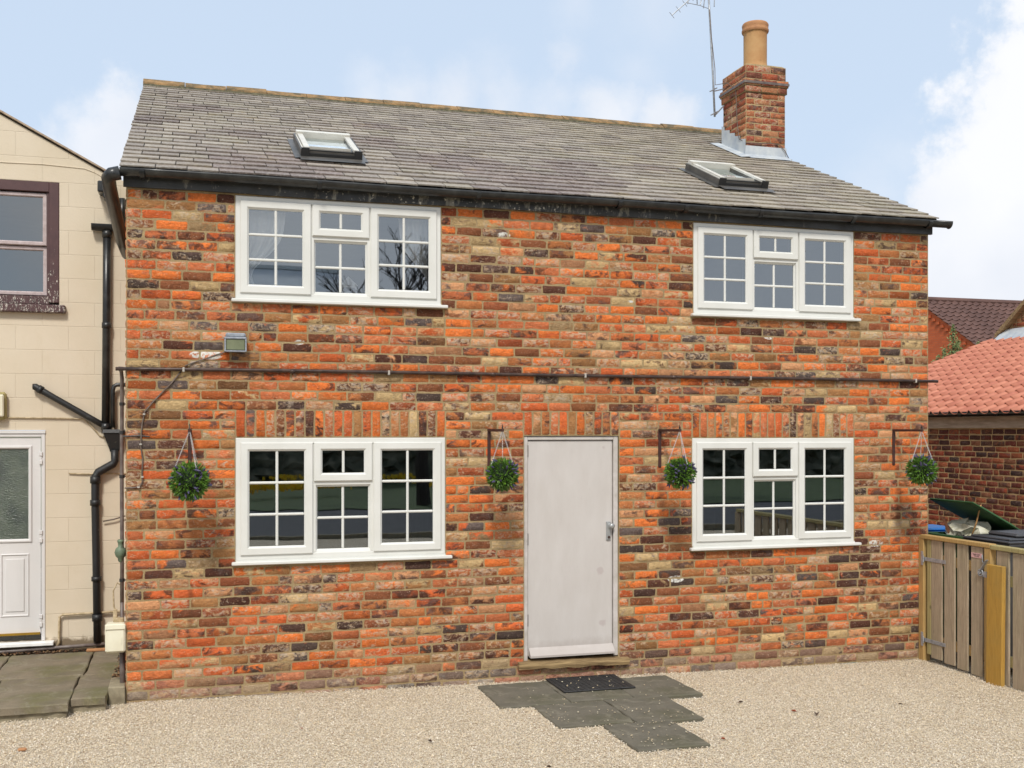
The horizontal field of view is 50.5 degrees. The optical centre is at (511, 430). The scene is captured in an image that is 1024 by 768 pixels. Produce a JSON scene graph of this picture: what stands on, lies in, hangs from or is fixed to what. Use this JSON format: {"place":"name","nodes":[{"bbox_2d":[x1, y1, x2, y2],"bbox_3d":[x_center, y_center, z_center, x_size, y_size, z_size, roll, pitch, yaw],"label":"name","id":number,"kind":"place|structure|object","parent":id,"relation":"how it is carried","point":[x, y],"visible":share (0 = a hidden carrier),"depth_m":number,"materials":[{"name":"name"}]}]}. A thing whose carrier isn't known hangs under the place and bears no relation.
{"place":"outdoors","nodes":[
{"label":"outdoors","id":0,"kind":"place"},
{"bbox_2d":[0,656,9,669],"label":"paving slab","id":1,"kind":"structure","parent":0,"point":[3,660],"depth_m":9.33,"materials":[{"name":"grey stone"}]},
{"bbox_2d":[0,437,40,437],"bbox_3d":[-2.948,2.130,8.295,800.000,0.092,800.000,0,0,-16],"label":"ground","id":2,"kind":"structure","parent":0,"point":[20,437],"depth_m":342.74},
{"bbox_2d":[932,324,979,361],"bbox_3d":[12.015,-0.453,30.031,2.951,5.064,1.443,0,0,-2],"label":"garden shrub","id":3,"kind":"object","parent":2,"relation":"on","point":[955,344],"visible":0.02,"depth_m":30.06,"materials":[{"name":"green plant"}]},
{"bbox_2d":[928,297,1021,363],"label":"house","id":4,"kind":"structure","parent":2,"relation":"on","point":[972,320],"depth_m":37.88,"materials":[{"name":"brown tile"}]},
{"bbox_2d":[0,634,1023,767],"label":"gravel yard","id":5,"kind":"structure","parent":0,"point":[451,724],"depth_m":7.63,"materials":[{"name":"beige gravel"}]},
{"bbox_2d":[17,747,26,751],"bbox_3d":[-3.174,2.065,7.035,0.055,0.022,0.030,0,0,-16],"label":"brick chip","id":6,"kind":"object","parent":5,"relation":"on","point":[22,749],"visible":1,"depth_m":7.02,"materials":[{"name":"orange brick"}]},
{"bbox_2d":[0,700,107,722],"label":"patio base","id":7,"kind":"object","parent":5,"relation":"on","point":[59,715],"visible":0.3,"depth_m":7.84,"materials":[{"name":"concrete"}]},
{"bbox_2d":[0,676,79,715],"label":"paving slab","id":8,"kind":"structure","parent":7,"relation":"on","point":[35,695],"depth_m":8.12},
{"bbox_2d":[0,652,94,681],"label":"paving slab","id":9,"kind":"structure","parent":7,"relation":"on","point":[44,665],"depth_m":9.13,"materials":[{"name":"grey stone"}]},
{"bbox_2d":[0,642,104,653],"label":"pipe","id":10,"kind":"object","parent":7,"relation":"on","point":[53,647],"visible":0.79,"depth_m":9.67,"materials":[{"name":"metal"}]},
{"bbox_2d":[0,647,125,677],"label":"leaf litter","id":11,"kind":"object","parent":7,"relation":"on","point":[44,652],"visible":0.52,"depth_m":9.57,"materials":[{"name":"brown plant"}]},
{"bbox_2d":[71,674,111,705],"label":"paving slab","id":12,"kind":"structure","parent":7,"relation":"on","point":[90,689],"depth_m":8.24,"materials":[{"name":"grey stone"}]},
{"bbox_2d":[84,651,119,676],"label":"paving slab","id":13,"kind":"structure","parent":7,"relation":"on","point":[102,662],"depth_m":9.19,"materials":[{"name":"grey stone"}]},
{"bbox_2d":[86,648,104,651],"bbox_3d":[-3.690,1.958,9.718,0.220,0.022,0.050,0,0,-16],"label":"loose brick","id":14,"kind":"object","parent":13,"relation":"on","point":[94,649],"visible":0.58,"depth_m":9.69,"materials":[{"name":"orange ceramic"}]},
{"bbox_2d":[0,110,125,656],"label":"rendered house","id":15,"kind":"structure","parent":5,"relation":"on","point":[53,205],"depth_m":9.74,"materials":[{"name":"paint"}]},
{"bbox_2d":[0,392,6,419],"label":"wall lantern","id":16,"kind":"object","parent":15,"relation":"attached to","point":[3,405],"depth_m":9.54,"materials":[{"name":"beige plastic"}]},
{"bbox_2d":[0,438,42,635],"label":"door","id":17,"kind":"structure","parent":15,"relation":"in","point":[21,460],"depth_m":9.66,"materials":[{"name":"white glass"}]},
{"bbox_2d":[0,179,65,313],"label":"sash window","id":18,"kind":"structure","parent":15,"relation":"in","point":[29,301],"depth_m":9.71,"materials":[{"name":"paint"}]},
{"bbox_2d":[7,417,104,437],"bbox_3d":[-4.292,-0.016,9.659,1.392,0.217,0.012,0,0,-16],"label":"wall wire","id":19,"kind":"object","parent":15,"relation":"attached to","point":[57,418],"depth_m":9.71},
{"bbox_2d":[32,384,110,428],"bbox_3d":[-3.937,-0.204,9.729,0.664,0.430,0.072,0,0,-16],"label":"waste pipe","id":20,"kind":"object","parent":15,"relation":"attached to","point":[39,389],"visible":1,"depth_m":9.69,"materials":[{"name":"black plastic"}]},
{"bbox_2d":[56,610,125,645],"bbox_3d":[-3.752,1.782,9.799,0.686,0.311,0.022,0,0,-16],"label":"skirting pipe","id":21,"kind":"object","parent":15,"relation":"attached to","point":[71,614],"visible":0.9,"depth_m":9.73,"materials":[{"name":"beige metal"}]},
{"bbox_2d":[69,473,125,474],"bbox_3d":[-3.705,0.386,9.832,0.576,0.019,0.012,0,0,-16],"label":"short wire","id":22,"kind":"object","parent":15,"relation":"attached to","point":[92,473],"visible":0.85,"depth_m":9.79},
{"bbox_2d":[97,180,105,200],"bbox_3d":[-3.647,-2.153,9.755,0.135,0.150,0.196,0,0,-16],"label":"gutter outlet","id":23,"kind":"object","parent":15,"relation":"attached to","point":[100,188],"visible":0.36,"depth_m":9.65,"materials":[{"name":"black plastic"}]},
{"bbox_2d":[91,223,112,230],"bbox_3d":[-3.598,-1.831,9.812,0.381,0.057,0.102,0,0,-16],"label":"short gutter","id":24,"kind":"object","parent":15,"relation":"attached to","point":[98,227],"visible":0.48,"depth_m":9.75,"materials":[{"name":"black plastic"}]},
{"bbox_2d":[90,450,118,642],"bbox_3d":[-3.677,1.037,9.795,0.245,1.732,0.089,0,0,-16],"label":"downpipe","id":25,"kind":"object","parent":15,"relation":"attached to","point":[96,577],"visible":1,"depth_m":9.75,"materials":[{"name":"black plastic"}]},
{"bbox_2d":[101,230,111,432],"bbox_3d":[-3.664,-0.903,9.804,0.094,1.850,0.084,0,0,-16],"label":"downpipe","id":26,"kind":"object","parent":15,"relation":"attached to","point":[106,317],"visible":1,"depth_m":9.78,"materials":[{"name":"black plastic"}]},
{"bbox_2d":[102,429,124,451],"bbox_3d":[-3.599,0.087,9.816,0.190,0.200,0.106,0,0,-16],"label":"hopper","id":27,"kind":"object","parent":15,"relation":"attached to","point":[112,437],"visible":0.81,"depth_m":9.79,"materials":[{"name":"black plastic"}]},
{"bbox_2d":[119,198,124,222],"bbox_3d":[-3.534,-1.983,9.842,0.052,0.250,0.052,0,0,-16],"label":"swan neck pipe","id":28,"kind":"object","parent":15,"relation":"attached to","point":[122,202],"visible":0.45,"depth_m":9.82,"materials":[{"name":"black plastic"}]},
{"bbox_2d":[108,677,125,705],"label":"concrete block","id":29,"kind":"structure","parent":5,"relation":"on","point":[116,691],"depth_m":8.24,"materials":[{"name":"grey concrete"}]},
{"bbox_2d":[477,681,570,708],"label":"paving slab","id":30,"kind":"structure","parent":5,"relation":"on","point":[511,695],"depth_m":8.61,"materials":[{"name":"grey stone"}]},
{"bbox_2d":[527,676,693,743],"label":"stray pebbles","id":31,"kind":"object","parent":30,"relation":"on","point":[624,709],"visible":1,"depth_m":8.02,"materials":[{"name":"beige gravel"}]},
{"bbox_2d":[101,20,952,702],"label":"brick cottage","id":32,"kind":"structure","parent":5,"relation":"on","point":[337,532],"depth_m":9.37,"materials":[{"name":"brick"}]},
{"bbox_2d":[105,621,125,652],"bbox_3d":[-3.035,1.578,8.316,0.146,0.219,0.170,0,0,-16],"label":"meter box","id":33,"kind":"object","parent":32,"relation":"attached to","point":[115,637],"visible":0.98,"depth_m":8.24,"materials":[{"name":"beige plastic"}]},
{"bbox_2d":[111,383,125,427],"bbox_3d":[-3.524,-0.232,9.835,0.214,0.409,0.038,0,0,-16],"label":"inlet pipe","id":34,"kind":"object","parent":32,"relation":"attached to","point":[114,386],"visible":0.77,"depth_m":9.79,"materials":[{"name":"black plastic"}]},
{"bbox_2d":[112,366,125,682],"bbox_3d":[-2.994,0.790,8.335,0.100,2.564,0.179,0,0,-39],"label":"gas riser","id":35,"kind":"object","parent":32,"relation":"attached to","point":[120,552],"visible":0.91,"depth_m":8.37,"materials":[{"name":"black plastic"}]},
{"bbox_2d":[123,435,149,436],"bbox_3d":[-2.873,0.041,8.305,0.191,0.017,0.012,0,0,-16],"label":"cable stub","id":36,"kind":"object","parent":32,"relation":"attached to","point":[136,436],"visible":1,"depth_m":8.30,"materials":[{"name":"black plastic"}]},
{"bbox_2d":[125,371,180,488],"bbox_3d":[-2.755,-0.010,8.338,0.415,0.904,0.025,0,0,-16],"label":"wall cable","id":37,"kind":"object","parent":32,"relation":"attached to","point":[140,443],"depth_m":8.31,"materials":[{"name":"grey plastic"}]},
{"bbox_2d":[188,424,191,463],"bbox_3d":[-2.441,0.135,8.220,0.028,0.375,0.430,0,0,-16],"label":"wall bracket","id":38,"kind":"object","parent":32,"relation":"attached to","point":[189,449],"depth_m":8.41,"materials":[{"name":"brown metal"}]},
{"bbox_2d":[167,432,211,502],"bbox_3d":[-2.384,0.264,8.029,0.325,0.540,0.322,0,0,-16],"label":"topiary ball","id":39,"kind":"object","parent":38,"relation":"hanging from","point":[190,481],"visible":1,"depth_m":7.96,"materials":[{"name":"green plant"}]},
{"bbox_2d":[185,352,225,365],"bbox_3d":[-2.385,-0.560,8.444,0.308,0.123,0.018,0,0,-16],"label":"lamp cable","id":40,"kind":"object","parent":32,"relation":"attached to","point":[205,358],"visible":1,"depth_m":8.44,"materials":[{"name":"grey plastic"}]},
{"bbox_2d":[224,333,246,352],"bbox_3d":[-2.159,-0.689,8.473,0.170,0.147,0.096,0,0,-16],"label":"floodlight","id":41,"kind":"object","parent":32,"relation":"attached to","point":[235,342],"visible":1,"depth_m":8.44,"materials":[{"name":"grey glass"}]},
{"bbox_2d":[250,211,285,283],"bbox_3d":[-2.022,-1.468,8.724,0.420,0.880,0.040,0,0,-16],"label":"curtain","id":42,"kind":"object","parent":32,"relation":"hanging from","point":[261,222],"visible":0.22,"depth_m":8.73,"materials":[{"name":"white fabric"}]},
{"bbox_2d":[231,195,447,308],"bbox_3d":[-1.374,-1.432,8.768,1.732,0.840,0.122,0,0,-16],"label":"window","id":43,"kind":"structure","parent":32,"relation":"in","point":[312,234],"depth_m":8.74,"materials":[{"name":"white plastic"}]},
{"bbox_2d":[232,437,451,565],"bbox_3d":[-1.355,0.555,8.773,1.767,0.999,0.122,0,0,-16],"label":"window","id":44,"kind":"structure","parent":32,"relation":"in","point":[314,477],"depth_m":8.75,"materials":[{"name":"white plastic"}]},
{"bbox_2d":[342,276,357,292],"bbox_3d":[-1.352,-1.168,8.963,0.140,0.220,0.140,0,0,-16],"label":"lantern","id":45,"kind":"object","parent":32,"relation":"on","point":[348,283],"visible":0.38,"depth_m":8.92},
{"bbox_2d":[398,219,426,290],"bbox_3d":[-0.775,-1.468,9.091,0.380,0.880,0.040,0,0,-16],"label":"curtain","id":46,"kind":"object","parent":32,"relation":"hanging from","point":[415,230],"visible":0.21,"depth_m":9.08,"materials":[{"name":"white fabric"}]},
{"bbox_2d":[487,424,503,468],"bbox_3d":[-0.133,0.135,8.899,0.028,0.375,0.430,0,0,-16],"label":"wall bracket","id":47,"kind":"object","parent":32,"relation":"attached to","point":[489,431],"depth_m":9.09,"materials":[{"name":"brown metal"}]},
{"bbox_2d":[485,432,520,492],"bbox_3d":[-0.078,0.246,8.708,0.297,0.503,0.295,0,0,-16],"label":"topiary ball","id":48,"kind":"object","parent":47,"relation":"hanging from","point":[502,474],"visible":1,"depth_m":8.65,"materials":[{"name":"green plant"}]},
{"bbox_2d":[115,367,937,382],"bbox_3d":[0.516,-0.473,9.291,7.360,0.038,0.042,0,0,-16],"label":"water pipe","id":49,"kind":"object","parent":32,"relation":"attached to","point":[387,372],"visible":1,"depth_m":9.10,"materials":[{"name":"brown metal"}]},
{"bbox_2d":[528,440,614,657],"bbox_3d":[0.503,1.004,9.329,0.781,1.841,0.104,0,0,-16],"label":"door","id":50,"kind":"structure","parent":32,"relation":"in","point":[570,525],"depth_m":9.34,"materials":[{"name":"grey paint"}]},
{"bbox_2d":[658,425,681,467],"bbox_3d":[1.357,0.135,9.338,0.028,0.375,0.430,0,0,-16],"label":"wall bracket","id":51,"kind":"object","parent":32,"relation":"attached to","point":[659,441],"depth_m":9.53,"materials":[{"name":"brown metal"}]},
{"bbox_2d":[663,432,696,490],"bbox_3d":[1.411,0.250,9.145,0.309,0.511,0.297,0,0,-16],"label":"topiary ball","id":52,"kind":"object","parent":51,"relation":"hanging from","point":[679,471],"visible":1,"depth_m":9.09,"materials":[{"name":"green plant"}]},
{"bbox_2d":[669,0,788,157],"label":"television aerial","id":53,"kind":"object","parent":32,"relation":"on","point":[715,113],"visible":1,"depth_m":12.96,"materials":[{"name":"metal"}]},
{"bbox_2d":[689,438,861,550],"bbox_3d":[2.397,0.563,9.877,1.729,0.996,0.122,0,0,-16],"label":"window","id":54,"kind":"structure","parent":32,"relation":"in","point":[750,447],"depth_m":9.87,"materials":[{"name":"white plastic"}]},
{"bbox_2d":[691,222,860,321],"bbox_3d":[2.401,-1.434,9.878,1.713,0.836,0.122,0,0,-16],"label":"window","id":55,"kind":"structure","parent":32,"relation":"in","point":[794,258],"depth_m":9.86,"materials":[{"name":"white plastic"}]},
{"bbox_2d":[892,425,923,464],"bbox_3d":[3.650,0.135,10.012,0.028,0.375,0.430,0,0,-16],"label":"wall bracket","id":56,"kind":"object","parent":32,"relation":"attached to","point":[893,438],"depth_m":10.21,"materials":[{"name":"brown metal"}]},
{"bbox_2d":[905,432,938,485],"bbox_3d":[3.708,0.251,9.819,0.309,0.513,0.311,0,0,-16],"label":"topiary ball","id":57,"kind":"object","parent":56,"relation":"hanging from","point":[923,468],"visible":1,"depth_m":9.76,"materials":[{"name":"green plant"}]},
{"bbox_2d":[919,536,929,660],"bbox_3d":[3.903,1.595,10.270,0.080,1.195,0.070,0,0,-16],"label":"gate post","id":58,"kind":"object","parent":32,"relation":"attached to","point":[924,655],"visible":0.56,"depth_m":10.24,"materials":[{"name":"brown wood"}]},
{"bbox_2d":[920,534,995,680],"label":"timber gate","id":59,"kind":"structure","parent":58,"relation":"attached to","point":[983,554],"depth_m":9.79,"materials":[{"name":"wood"}]},
{"bbox_2d":[533,701,632,728],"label":"paving slab","id":60,"kind":"structure","parent":5,"relation":"on","point":[587,715],"depth_m":8.05,"materials":[{"name":"grey stone"}]},
{"bbox_2d":[542,681,632,702],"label":"paving slab","id":61,"kind":"structure","parent":5,"relation":"on","point":[586,696],"depth_m":8.61,"materials":[{"name":"grey stone"}]},
{"bbox_2d":[545,674,635,692],"bbox_3d":[0.645,2.089,8.995,0.620,0.016,0.485,0,0,-16],"label":"doormat","id":62,"kind":"object","parent":61,"relation":"on","point":[585,683],"visible":1,"depth_m":8.95,"materials":[{"name":"black rubber"}]},
{"bbox_2d":[603,696,703,722],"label":"paving slab","id":63,"kind":"structure","parent":5,"relation":"on","point":[657,710],"depth_m":8.17,"materials":[{"name":"grey stone"}]},
{"bbox_2d":[603,720,710,752],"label":"paving slab","id":64,"kind":"structure","parent":5,"relation":"on","point":[685,740],"depth_m":7.48,"materials":[{"name":"grey stone"}]},
{"bbox_2d":[621,675,702,699],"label":"paving slab","id":65,"kind":"structure","parent":5,"relation":"on","point":[663,685],"depth_m":8.85,"materials":[{"name":"grey stone"}]},
{"bbox_2d":[928,524,944,531],"bbox_3d":[4.248,1.563,11.116,0.660,1.176,0.610,0,0,-16],"label":"wheelie bin","id":66,"kind":"object","parent":5,"relation":"on","point":[934,528],"visible":0.16,"depth_m":10.95,"materials":[{"name":"blue plastic"}]},
{"bbox_2d":[928,498,1019,644],"bbox_3d":[4.473,1.403,10.416,0.764,1.495,0.620,0,0,-16],"label":"wheelie bin","id":67,"kind":"object","parent":5,"relation":"on","point":[965,509],"visible":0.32,"depth_m":10.30,"materials":[{"name":"green plastic"}]},
{"bbox_2d":[945,517,990,536],"bbox_3d":[4.391,0.966,10.405,0.382,0.291,0.510,0,0,-16],"label":"rubbish bag","id":68,"kind":"object","parent":67,"relation":"in","point":[961,527],"visible":0.49,"depth_m":10.29,"materials":[{"name":"white plastic"}]},
{"bbox_2d":[972,505,981,533],"bbox_3d":[4.341,0.873,10.179,0.013,0.364,0.125,0,0,-43],"label":"garden cane","id":69,"kind":"object","parent":67,"relation":"in","point":[976,521],"visible":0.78,"depth_m":10.16,"materials":[{"name":"brown wood"}]},
{"bbox_2d":[928,336,1023,529],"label":"brick outbuilding","id":70,"kind":"structure","parent":5,"relation":"on","point":[976,421],"depth_m":15.75,"materials":[{"name":"red brick"}]},
{"bbox_2d":[963,530,1023,668],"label":"wheelie bin","id":71,"kind":"object","parent":5,"relation":"on","point":[1012,538],"visible":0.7,"depth_m":9.57,"materials":[{"name":"grey plastic"}]},
{"bbox_2d":[990,545,1023,690],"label":"board fence","id":72,"kind":"object","parent":5,"relation":"on","point":[1015,582],"visible":0.67,"depth_m":9.10,"materials":[{"name":"brown wood"}]},
{"bbox_2d":[994,300,1023,339],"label":"brick gable","id":73,"kind":"structure","parent":5,"relation":"on","point":[1012,326],"depth_m":20.07,"materials":[{"name":"brown brick"}]},
{"bbox_2d":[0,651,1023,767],"bbox_3d":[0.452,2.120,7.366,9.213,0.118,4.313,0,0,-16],"label":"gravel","id":74,"kind":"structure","parent":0,"point":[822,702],"depth_m":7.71,"materials":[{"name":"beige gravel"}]},
{"bbox_2d":[986,564,1005,687],"bbox_3d":[4.130,1.680,9.266,0.039,1.065,0.203,0,0,-16],"label":"short post","id":75,"kind":"object","parent":74,"relation":"on","point":[995,627],"visible":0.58,"depth_m":9.24,"materials":[{"name":"brown wood"}]},
{"bbox_2d":[0,0,1023,300],"label":"sky","id":76,"kind":"structure","parent":0,"point":[917,104],"materials":[{"name":"blue"}]},
{"bbox_3d":[4.418,1.005,10.405,0.521,0.124,0.546,0,0,-16],"label":"garden waste","id":77,"kind":"object","parent":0,"visible":0},
{"bbox_2d":[940,516,949,532],"bbox_3d":[4.184,0.924,10.462,0.124,0.205,0.030,0,0,44],"label":"wood offcut","id":78,"kind":"object","parent":77,"relation":"on","point":[945,524],"visible":0.82,"depth_m":10.45,"materials":[{"name":"brown wood"}]}
]}

